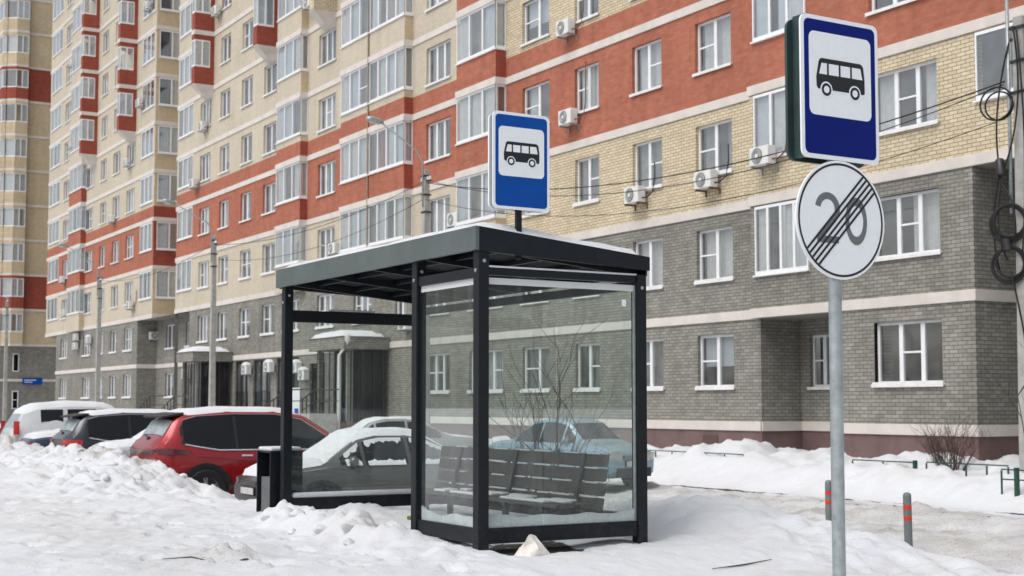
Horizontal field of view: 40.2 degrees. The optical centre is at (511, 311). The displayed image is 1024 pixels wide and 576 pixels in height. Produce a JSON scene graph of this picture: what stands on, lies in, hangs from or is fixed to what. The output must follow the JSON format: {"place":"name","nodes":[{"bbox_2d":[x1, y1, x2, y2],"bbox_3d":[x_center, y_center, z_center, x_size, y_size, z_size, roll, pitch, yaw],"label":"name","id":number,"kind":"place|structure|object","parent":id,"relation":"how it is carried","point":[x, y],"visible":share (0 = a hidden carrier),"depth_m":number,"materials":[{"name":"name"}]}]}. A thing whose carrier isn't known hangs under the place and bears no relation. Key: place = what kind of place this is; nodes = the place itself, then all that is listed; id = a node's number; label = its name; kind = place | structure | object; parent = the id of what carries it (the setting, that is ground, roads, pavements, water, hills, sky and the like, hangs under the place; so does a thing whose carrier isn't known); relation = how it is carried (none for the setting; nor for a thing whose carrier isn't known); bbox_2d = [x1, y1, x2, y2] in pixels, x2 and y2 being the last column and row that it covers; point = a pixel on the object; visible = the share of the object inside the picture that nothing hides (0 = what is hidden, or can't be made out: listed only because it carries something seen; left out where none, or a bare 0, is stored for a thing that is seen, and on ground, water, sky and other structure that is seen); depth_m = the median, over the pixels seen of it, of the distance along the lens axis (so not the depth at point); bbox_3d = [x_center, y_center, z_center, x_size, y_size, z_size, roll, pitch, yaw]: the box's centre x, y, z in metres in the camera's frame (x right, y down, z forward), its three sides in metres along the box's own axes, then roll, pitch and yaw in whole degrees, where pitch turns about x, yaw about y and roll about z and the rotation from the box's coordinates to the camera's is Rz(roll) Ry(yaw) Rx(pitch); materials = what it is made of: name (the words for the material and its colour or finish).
{"place":"outdoors","nodes":[
{"label":"outdoors","id":0,"kind":"place"},
{"bbox_2d":[0,433,1023,575],"bbox_3d":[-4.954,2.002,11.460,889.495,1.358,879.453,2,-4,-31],"label":"snowy ground","id":1,"kind":"structure","parent":0,"point":[756,502],"depth_m":13.76,"materials":[{"name":"white snow"}]},
{"bbox_2d":[2,296,8,422],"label":"utility pole","id":2,"kind":"object","parent":1,"relation":"on","point":[4,412],"visible":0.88,"depth_m":109.07,"materials":[{"name":"concrete"}]},
{"bbox_2d":[0,0,55,423],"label":"tower block","id":3,"kind":"structure","parent":1,"relation":"on","point":[26,26],"depth_m":117.38,"materials":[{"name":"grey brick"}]},
{"bbox_2d":[19,429,59,447],"bbox_3d":[-10.120,3.317,35.621,4.470,1.548,1.919,2,-4,-31],"label":"parked car","id":4,"kind":"object","parent":1,"relation":"on","point":[42,438],"visible":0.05,"depth_m":34.16,"materials":[{"name":"blue paint"}]},
{"bbox_2d":[0,400,114,440],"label":"parked car","id":5,"kind":"object","parent":1,"relation":"on","point":[23,420],"visible":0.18,"depth_m":37.36,"materials":[{"name":"white paint"}]},
{"bbox_2d":[58,243,101,401],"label":"utility pole","id":6,"kind":"object","parent":1,"relation":"on","point":[98,352],"visible":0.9,"depth_m":85.19,"materials":[{"name":"concrete"}]},
{"bbox_2d":[50,408,169,448],"bbox_3d":[-8.405,3.177,33.038,4.564,1.805,2.043,2,-4,-31],"label":"parked car","id":7,"kind":"object","parent":1,"relation":"on","point":[86,429],"visible":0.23,"depth_m":31.82,"materials":[{"name":"paint"}]},
{"bbox_2d":[89,429,145,457],"bbox_3d":[-6.816,2.976,29.916,4.470,1.514,1.919,2,-4,-31],"label":"parked car","id":8,"kind":"object","parent":1,"relation":"on","point":[125,445],"visible":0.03,"depth_m":28.65,"materials":[{"name":"paint"}]},
{"bbox_2d":[138,395,191,409],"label":"handrail","id":9,"kind":"object","parent":1,"relation":"on","point":[163,404],"visible":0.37,"depth_m":72.35,"materials":[{"name":"black metal"}]},
{"bbox_2d":[162,198,217,405],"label":"utility pole","id":10,"kind":"object","parent":1,"relation":"on","point":[212,364],"visible":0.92,"depth_m":67.00,"materials":[{"name":"concrete"}]},
{"bbox_2d":[130,406,329,493],"bbox_3d":[-4.541,2.631,25.698,4.564,1.805,2.043,2,-4,-31],"label":"parked car","id":11,"kind":"object","parent":1,"relation":"on","point":[218,446],"visible":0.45,"depth_m":24.48,"materials":[{"name":"red paint"}]},
{"bbox_2d":[256,446,302,511],"bbox_3d":[-2.593,1.894,15.605,0.380,0.785,0.420,2,-4,-31],"label":"litter bin","id":12,"kind":"object","parent":1,"relation":"on","point":[268,479],"visible":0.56,"depth_m":15.50,"materials":[{"name":"metal"}]},
{"bbox_2d":[292,388,300,413],"bbox_3d":[-9.148,4.383,58.182,0.105,2.450,1.800,2,-4,-31],"label":"notice board","id":13,"kind":"object","parent":1,"relation":"on","point":[296,405],"visible":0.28,"depth_m":57.70,"materials":[{"name":"white metal"}]},
{"bbox_2d":[263,389,338,432],"bbox_3d":[-8.620,4.359,56.527,1.308,2.478,5.020,2,-4,-31],"label":"handrail","id":14,"kind":"object","parent":1,"relation":"on","point":[327,423],"visible":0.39,"depth_m":54.57,"materials":[{"name":"black metal"}]},
{"bbox_2d":[341,519,358,531],"bbox_3d":[-1.401,1.852,12.116,0.164,0.120,0.158,0,-4,-7],"label":"snow lump","id":15,"kind":"object","parent":1,"relation":"on","point":[348,525],"visible":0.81,"depth_m":12.07,"materials":[{"name":"white snow"}]},
{"bbox_2d":[234,427,509,504],"bbox_3d":[-2.223,2.648,22.998,4.470,1.514,1.919,2,-4,-31],"label":"parked car","id":16,"kind":"object","parent":1,"relation":"on","point":[352,459],"visible":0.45,"depth_m":22.18,"materials":[{"name":"grey paint"}]},
{"bbox_2d":[366,116,431,424],"bbox_3d":[-3.876,-0.718,47.553,2.425,11.824,0.720,2,-4,-31],"label":"street lamp","id":17,"kind":"object","parent":1,"relation":"on","point":[425,195],"visible":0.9,"depth_m":47.99,"materials":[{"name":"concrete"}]},
{"bbox_2d":[352,416,472,446],"bbox_3d":[-3.035,3.344,35.051,4.470,1.459,1.919,1,-4,-21],"label":"parked car","id":18,"kind":"object","parent":1,"relation":"on","point":[440,437],"visible":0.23,"depth_m":34.66,"materials":[{"name":"grey paint"}]},
{"bbox_2d":[276,222,649,550],"bbox_3d":[-0.676,0.848,13.920,1.820,2.949,4.510,2,-4,-31],"label":"bus shelter","id":19,"kind":"object","parent":1,"relation":"on","point":[478,264],"visible":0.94,"depth_m":12.47,"materials":[{"name":"paint"}]},
{"bbox_2d":[488,111,549,259],"bbox_3d":[0.059,-1.068,11.940,0.565,1.250,0.096,2,-4,-31],"label":"bus stop sign","id":20,"kind":"object","parent":19,"relation":"attached to","point":[518,163],"visible":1,"depth_m":11.90,"materials":[{"name":"metal"}]},
{"bbox_2d":[425,446,609,514],"bbox_3d":[-0.163,1.784,13.797,0.539,0.864,3.180,2,-4,-31],"label":"bench","id":21,"kind":"object","parent":1,"relation":"on","point":[544,501],"visible":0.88,"depth_m":13.50,"materials":[{"name":"grey wood"}]},
{"bbox_2d":[514,534,549,556],"bbox_3d":[0.194,1.906,11.319,0.372,0.220,0.220,2,-4,-31],"label":"snow lump","id":22,"kind":"object","parent":1,"relation":"on","point":[532,546],"visible":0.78,"depth_m":11.25,"materials":[{"name":"white snow"}]},
{"bbox_2d":[45,0,1023,460],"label":"apartment building","id":23,"kind":"structure","parent":1,"relation":"on","point":[287,98],"depth_m":46.57,"materials":[{"name":"grey brick"}]},
{"bbox_2d":[121,374,130,397],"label":"window","id":24,"kind":"structure","parent":23,"relation":"in","point":[127,391],"depth_m":88.86,"materials":[{"name":"white plastic"}]},
{"bbox_2d":[122,328,131,351],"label":"window","id":25,"kind":"structure","parent":23,"relation":"in","point":[128,337],"depth_m":89.05,"materials":[{"name":"white plastic"}]},
{"bbox_2d":[124,235,133,259],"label":"window","id":26,"kind":"structure","parent":23,"relation":"in","point":[130,240],"depth_m":89.44,"materials":[{"name":"white plastic"}]},
{"bbox_2d":[125,188,134,213],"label":"window","id":27,"kind":"structure","parent":23,"relation":"in","point":[131,194],"depth_m":89.64,"materials":[{"name":"white plastic"}]},
{"bbox_2d":[163,373,173,397],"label":"window","id":28,"kind":"structure","parent":23,"relation":"in","point":[170,376],"depth_m":85.26,"materials":[{"name":"white plastic"}]},
{"bbox_2d":[164,324,173,349],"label":"window","id":29,"kind":"structure","parent":23,"relation":"in","point":[170,345],"depth_m":85.47,"materials":[{"name":"white plastic"}]},
{"bbox_2d":[196,315,207,342],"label":"window","id":30,"kind":"structure","parent":23,"relation":"in","point":[203,328],"depth_m":76.39,"materials":[{"name":"white plastic"}]},
{"bbox_2d":[197,260,208,289],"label":"window","id":31,"kind":"structure","parent":23,"relation":"in","point":[204,266],"depth_m":76.60,"materials":[{"name":"white plastic"}]},
{"bbox_2d":[197,206,209,236],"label":"window","id":32,"kind":"structure","parent":23,"relation":"in","point":[205,213],"depth_m":76.82,"materials":[{"name":"white plastic"}]},
{"bbox_2d":[198,153,209,182],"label":"window","id":33,"kind":"structure","parent":23,"relation":"in","point":[206,158],"depth_m":77.01,"materials":[{"name":"white plastic"}]},
{"bbox_2d":[203,100,210,126],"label":"window","id":34,"kind":"structure","parent":23,"relation":"in","point":[207,105],"depth_m":77.18,"materials":[{"name":"white plastic"}]},
{"bbox_2d":[216,312,226,340],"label":"window","id":35,"kind":"structure","parent":23,"relation":"in","point":[223,315],"depth_m":73.63,"materials":[{"name":"white plastic"}]},
{"bbox_2d":[216,255,227,285],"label":"window","id":36,"kind":"structure","parent":23,"relation":"in","point":[223,260],"depth_m":73.82,"materials":[{"name":"white plastic"}]},
{"bbox_2d":[217,199,228,229],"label":"window","id":37,"kind":"structure","parent":23,"relation":"in","point":[225,204],"depth_m":74.00,"materials":[{"name":"white plastic"}]},
{"bbox_2d":[218,144,229,174],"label":"window","id":38,"kind":"structure","parent":23,"relation":"in","point":[225,150],"depth_m":74.21,"materials":[{"name":"white plastic"}]},
{"bbox_2d":[219,89,229,119],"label":"window","id":39,"kind":"structure","parent":23,"relation":"in","point":[226,95],"depth_m":74.41,"materials":[{"name":"white plastic"}]},
{"bbox_2d":[219,34,230,65],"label":"window","id":40,"kind":"structure","parent":23,"relation":"in","point":[227,40],"depth_m":74.61,"materials":[{"name":"white plastic"}]},
{"bbox_2d":[236,361,248,406],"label":"shop window","id":41,"kind":"structure","parent":23,"relation":"in","point":[242,381],"depth_m":70.93,"materials":[{"name":"grey glass"}]},
{"bbox_2d":[237,308,249,338],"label":"window","id":42,"kind":"structure","parent":23,"relation":"in","point":[245,313],"depth_m":70.76,"materials":[{"name":"white plastic"}]},
{"bbox_2d":[238,249,250,280],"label":"window","id":43,"kind":"structure","parent":23,"relation":"in","point":[246,255],"depth_m":71.04,"materials":[{"name":"white plastic"}]},
{"bbox_2d":[238,191,250,222],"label":"window","id":44,"kind":"structure","parent":23,"relation":"in","point":[246,206],"depth_m":71.29,"materials":[{"name":"white plastic"}]},
{"bbox_2d":[239,133,251,165],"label":"window","id":45,"kind":"structure","parent":23,"relation":"in","point":[247,140],"depth_m":71.36,"materials":[{"name":"white plastic"}]},
{"bbox_2d":[240,76,252,108],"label":"window","id":46,"kind":"structure","parent":23,"relation":"in","point":[248,83],"depth_m":71.62,"materials":[{"name":"white plastic"}]},
{"bbox_2d":[241,19,252,52],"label":"window","id":47,"kind":"structure","parent":23,"relation":"in","point":[249,25],"depth_m":71.75,"materials":[{"name":"white plastic"}]},
{"bbox_2d":[254,359,270,406],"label":"shop window","id":48,"kind":"structure","parent":23,"relation":"in","point":[261,385],"depth_m":68.90,"materials":[{"name":"grey glass"}]},
{"bbox_2d":[259,304,274,335],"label":"window","id":49,"kind":"structure","parent":23,"relation":"in","point":[270,319],"depth_m":68.08,"materials":[{"name":"white plastic"}]},
{"bbox_2d":[260,243,274,275],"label":"window","id":50,"kind":"structure","parent":23,"relation":"in","point":[271,247],"depth_m":68.40,"materials":[{"name":"white plastic"}]},
{"bbox_2d":[261,182,275,215],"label":"window","id":51,"kind":"structure","parent":23,"relation":"in","point":[270,190],"depth_m":68.61,"materials":[{"name":"white plastic"}]},
{"bbox_2d":[262,122,276,156],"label":"window","id":52,"kind":"structure","parent":23,"relation":"in","point":[270,129],"depth_m":68.71,"materials":[{"name":"white plastic"}]},
{"bbox_2d":[262,62,276,97],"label":"window","id":53,"kind":"structure","parent":23,"relation":"in","point":[271,73],"depth_m":68.76,"materials":[{"name":"white plastic"}]},
{"bbox_2d":[277,357,298,407],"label":"shop window","id":54,"kind":"structure","parent":23,"relation":"in","point":[279,359],"depth_m":66.55,"materials":[{"name":"black metal"}]},
{"bbox_2d":[298,366,311,383],"bbox_3d":[-9.349,2.852,63.064,0.426,0.790,0.760,2,-4,-31],"label":"air conditioner","id":55,"kind":"object","parent":23,"relation":"attached to","point":[303,373],"visible":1,"depth_m":62.79,"materials":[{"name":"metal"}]},
{"bbox_2d":[311,363,324,412],"bbox_3d":[-8.572,3.433,62.381,0.050,2.300,1.700,2,-4,-31],"label":"door","id":56,"kind":"structure","parent":23,"relation":"in","point":[314,366],"depth_m":62.82,"materials":[{"name":"grey glass"}]},
{"bbox_2d":[315,294,333,328],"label":"window","id":57,"kind":"structure","parent":23,"relation":"in","point":[329,298],"depth_m":62.09,"materials":[{"name":"white plastic"}]},
{"bbox_2d":[316,160,335,197],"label":"window","id":58,"kind":"structure","parent":23,"relation":"in","point":[327,165],"depth_m":62.50,"materials":[{"name":"white plastic"}]},
{"bbox_2d":[316,94,335,133],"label":"window","id":59,"kind":"structure","parent":23,"relation":"in","point":[330,104],"depth_m":62.69,"materials":[{"name":"white plastic"}]},
{"bbox_2d":[317,28,336,68],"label":"window","id":60,"kind":"structure","parent":23,"relation":"in","point":[333,31],"depth_m":62.82,"materials":[{"name":"white plastic"}]},
{"bbox_2d":[320,226,334,257],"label":"window","id":61,"kind":"structure","parent":23,"relation":"in","point":[329,232],"depth_m":62.30,"materials":[{"name":"white plastic"}]},
{"bbox_2d":[328,242,339,255],"bbox_3d":[-7.659,-2.659,60.589,0.426,0.660,0.720,2,-4,-31],"label":"air conditioner","id":62,"kind":"object","parent":23,"relation":"attached to","point":[333,248],"visible":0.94,"depth_m":60.31,"materials":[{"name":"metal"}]},
{"bbox_2d":[351,296,371,324],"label":"window","id":63,"kind":"structure","parent":23,"relation":"in","point":[365,302],"depth_m":58.77,"materials":[{"name":"white plastic"}]},
{"bbox_2d":[424,117,450,163],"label":"window","id":64,"kind":"structure","parent":23,"relation":"in","point":[437,125],"depth_m":53.42,"materials":[{"name":"white plastic"}]},
{"bbox_2d":[424,40,450,87],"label":"window","id":65,"kind":"structure","parent":23,"relation":"in","point":[442,55],"depth_m":53.57,"materials":[{"name":"white plastic"}]},
{"bbox_2d":[430,353,449,393],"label":"window","id":66,"kind":"structure","parent":23,"relation":"in","point":[436,372],"depth_m":52.72,"materials":[{"name":"white plastic"}]},
{"bbox_2d":[430,195,449,231],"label":"window","id":67,"kind":"structure","parent":23,"relation":"in","point":[441,211],"depth_m":53.20,"materials":[{"name":"white plastic"}]},
{"bbox_2d":[467,349,503,393],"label":"window","id":68,"kind":"structure","parent":23,"relation":"in","point":[495,356],"depth_m":49.13,"materials":[{"name":"white plastic"}]},
{"bbox_2d":[520,0,549,46],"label":"window","id":69,"kind":"structure","parent":23,"relation":"in","point":[539,9],"depth_m":47.58,"materials":[{"name":"white plastic"}]},
{"bbox_2d":[520,346,550,392],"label":"window","id":70,"kind":"structure","parent":23,"relation":"in","point":[543,353],"depth_m":46.70,"materials":[{"name":"white plastic"}]},
{"bbox_2d":[525,81,549,122],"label":"window","id":71,"kind":"structure","parent":23,"relation":"in","point":[534,92],"depth_m":47.65,"materials":[{"name":"white plastic"}]},
{"bbox_2d":[556,0,583,43],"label":"air conditioner","id":72,"kind":"object","parent":23,"relation":"attached to","point":[565,27],"visible":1,"depth_m":44.93,"materials":[{"name":"metal"}]},
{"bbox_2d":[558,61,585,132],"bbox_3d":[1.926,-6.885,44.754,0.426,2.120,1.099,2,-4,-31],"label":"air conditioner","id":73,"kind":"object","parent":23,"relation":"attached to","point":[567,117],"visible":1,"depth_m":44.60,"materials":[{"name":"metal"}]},
{"bbox_2d":[572,155,599,206],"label":"window","id":74,"kind":"structure","parent":23,"relation":"in","point":[591,164],"depth_m":44.48,"materials":[{"name":"white plastic"}]},
{"bbox_2d":[573,343,600,391],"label":"window","id":75,"kind":"structure","parent":23,"relation":"in","point":[586,389],"depth_m":43.92,"materials":[{"name":"white plastic"}]},
{"bbox_2d":[575,0,599,23],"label":"window","id":76,"kind":"structure","parent":23,"relation":"in","point":[587,13],"depth_m":45.07,"materials":[{"name":"white plastic"}]},
{"bbox_2d":[577,62,599,113],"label":"window","id":77,"kind":"structure","parent":23,"relation":"in","point":[592,71],"depth_m":44.60,"materials":[{"name":"white plastic"}]},
{"bbox_2d":[624,162,654,210],"bbox_3d":[3.775,-3.717,41.436,0.426,1.320,1.099,2,-4,-31],"label":"air conditioner","id":78,"kind":"object","parent":23,"relation":"attached to","point":[635,197],"visible":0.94,"depth_m":41.32,"materials":[{"name":"metal"}]},
{"bbox_2d":[629,39,662,97],"bbox_3d":[4.123,-7.275,41.769,0.411,1.515,1.590,2,-4,-31],"label":"window","id":79,"kind":"structure","parent":23,"relation":"in","point":[651,79],"depth_m":41.89,"materials":[{"name":"white plastic"}]},
{"bbox_2d":[630,238,663,291],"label":"window","id":80,"kind":"structure","parent":23,"relation":"in","point":[653,248],"depth_m":41.38,"materials":[{"name":"white plastic"}]},
{"bbox_2d":[631,339,664,390],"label":"window","id":81,"kind":"structure","parent":23,"relation":"in","point":[655,358],"depth_m":41.18,"materials":[{"name":"white plastic"}]},
{"bbox_2d":[635,138,663,190],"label":"window","id":82,"kind":"structure","parent":23,"relation":"in","point":[651,150],"depth_m":41.68,"materials":[{"name":"grey glass"}]},
{"bbox_2d":[694,144,728,196],"bbox_3d":[5.495,-3.898,38.556,0.426,1.320,1.099,2,-4,-31],"label":"air conditioner","id":83,"kind":"object","parent":23,"relation":"attached to","point":[701,186],"visible":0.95,"depth_m":38.46,"materials":[{"name":"metal"}]},
{"bbox_2d":[692,13,731,76],"bbox_3d":[5.711,-7.451,39.113,0.414,1.515,1.690,2,-4,-31],"label":"window","id":84,"kind":"structure","parent":23,"relation":"in","point":[717,47],"depth_m":39.20,"materials":[{"name":"white plastic"}]},
{"bbox_2d":[693,119,733,180],"bbox_3d":[5.708,-4.504,38.915,0.406,1.515,1.690,2,-4,-31],"label":"window","id":85,"kind":"structure","parent":23,"relation":"in","point":[712,150],"depth_m":39.29,"materials":[{"name":"grey glass"}]},
{"bbox_2d":[694,226,734,284],"bbox_3d":[5.708,-1.558,38.720,0.407,1.515,1.690,2,-4,-31],"label":"window","id":86,"kind":"structure","parent":23,"relation":"in","point":[719,255],"depth_m":38.79,"materials":[{"name":"white plastic"}]},
{"bbox_2d":[695,334,735,389],"bbox_3d":[5.680,1.387,38.508,0.340,1.515,1.690,2,-4,-31],"label":"window","id":87,"kind":"structure","parent":23,"relation":"in","point":[719,348],"depth_m":38.56,"materials":[{"name":"white plastic"}]},
{"bbox_2d":[749,143,785,174],"bbox_3d":[6.620,-4.282,36.103,0.426,1.320,1.099,2,-4,-31],"label":"air conditioner","id":88,"kind":"object","parent":23,"relation":"attached to","point":[760,151],"visible":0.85,"depth_m":36.03,"materials":[{"name":"metal"}]},
{"bbox_2d":[807,334,829,389],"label":"window","id":89,"kind":"structure","parent":23,"relation":"in","point":[826,386],"depth_m":36.98,"materials":[{"name":"white plastic"}]},
{"bbox_2d":[865,0,915,16],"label":"window","id":90,"kind":"structure","parent":23,"relation":"in","point":[896,3],"depth_m":32.96,"materials":[{"name":"white plastic"}]},
{"bbox_2d":[871,319,944,387],"bbox_3d":[9.104,0.962,32.094,0.240,1.515,2.180,2,-4,-31],"label":"window","id":91,"kind":"structure","parent":23,"relation":"in","point":[902,383],"depth_m":32.28,"materials":[{"name":"white plastic"}]},
{"bbox_2d":[875,188,941,261],"bbox_3d":[9.179,-1.981,32.334,0.414,1.515,2.180,2,-4,-31],"label":"window","id":92,"kind":"structure","parent":23,"relation":"in","point":[926,223],"depth_m":32.06,"materials":[{"name":"white plastic"}]},
{"bbox_2d":[878,59,939,135],"bbox_3d":[9.176,-4.928,32.527,0.408,1.515,2.180,2,-4,-31],"label":"window","id":93,"kind":"structure","parent":23,"relation":"in","point":[890,100],"depth_m":32.58,"materials":[{"name":"white plastic"}]},
{"bbox_2d":[466,314,615,496],"bbox_3d":[0.382,1.550,17.587,1.930,3.144,1.694,-1,-4,8],"label":"bush","id":94,"kind":"object","parent":1,"relation":"on","point":[557,448],"visible":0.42,"depth_m":17.73,"materials":[{"name":"brown plant"}]},
{"bbox_2d":[489,418,653,484],"bbox_3d":[1.251,3.073,30.577,1.842,1.508,3.755,4,-5,-45],"label":"parked car","id":95,"kind":"object","parent":1,"relation":"on","point":[620,457],"visible":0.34,"depth_m":29.80,"materials":[{"name":"teal paint"}]},
{"bbox_2d":[825,480,831,520],"bbox_3d":[4.638,2.846,20.492,0.107,0.772,0.107,-2,-4,29],"label":"bollard","id":96,"kind":"object","parent":1,"relation":"on","point":[828,515],"visible":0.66,"depth_m":20.46,"materials":[{"name":"grey metal"}]},
{"bbox_2d":[784,13,883,575],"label":"sign post","id":97,"kind":"object","parent":1,"relation":"on","point":[831,100],"visible":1,"depth_m":8.09,"materials":[{"name":"metal"}]},
{"bbox_2d":[903,492,912,546],"bbox_3d":[4.985,2.657,17.630,0.107,0.772,0.107,-2,-1,29],"label":"bollard","id":98,"kind":"object","parent":1,"relation":"on","point":[907,518],"visible":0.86,"depth_m":17.59,"materials":[{"name":"grey metal"}]},
{"bbox_2d":[909,403,997,470],"bbox_3d":[8.971,2.572,28.455,1.607,1.464,1.767,2,-4,-31],"label":"bush","id":99,"kind":"object","parent":1,"relation":"on","point":[939,457],"visible":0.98,"depth_m":28.41,"materials":[{"name":"brown plant"}]},
{"bbox_2d":[925,461,1008,476],"bbox_3d":[8.790,3.239,27.088,0.026,0.620,2.026,2,-4,-31],"label":"fence","id":100,"kind":"object","parent":1,"relation":"on","point":[966,464],"visible":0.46,"depth_m":27.08,"materials":[{"name":"metal"}]},
{"bbox_2d":[979,0,1023,472],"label":"utility pole","id":101,"kind":"object","parent":1,"relation":"on","point":[1006,242],"visible":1,"depth_m":26.72,"materials":[{"name":"metal"}]},
{"bbox_2d":[421,122,995,215],"bbox_3d":[3.099,-3.580,37.792,0.017,2.173,24.804,2,-4,-30],"label":"overhead wire","id":102,"kind":"object","parent":101,"relation":"attached to","point":[734,197],"visible":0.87,"depth_m":34.09,"materials":[{"name":"rubber"}]},
{"bbox_2d":[424,84,1003,195],"bbox_3d":[3.210,-4.186,37.548,0.021,2.198,24.604,2,-4,-30],"label":"overhead wire","id":103,"kind":"object","parent":101,"relation":"attached to","point":[746,170],"visible":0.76,"depth_m":34.01,"materials":[{"name":"rubber"}]},
{"bbox_2d":[427,81,1004,189],"bbox_3d":[3.321,-4.252,37.561,0.028,1.772,24.304,2,-4,-31],"label":"overhead wire","id":104,"kind":"object","parent":101,"relation":"attached to","point":[752,158],"visible":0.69,"depth_m":34.03,"materials":[{"name":"rubber"}]},
{"bbox_2d":[1000,468,1023,496],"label":"fence","id":105,"kind":"object","parent":1,"relation":"on","point":[1017,479],"visible":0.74,"depth_m":24.96,"materials":[{"name":"green metal"}]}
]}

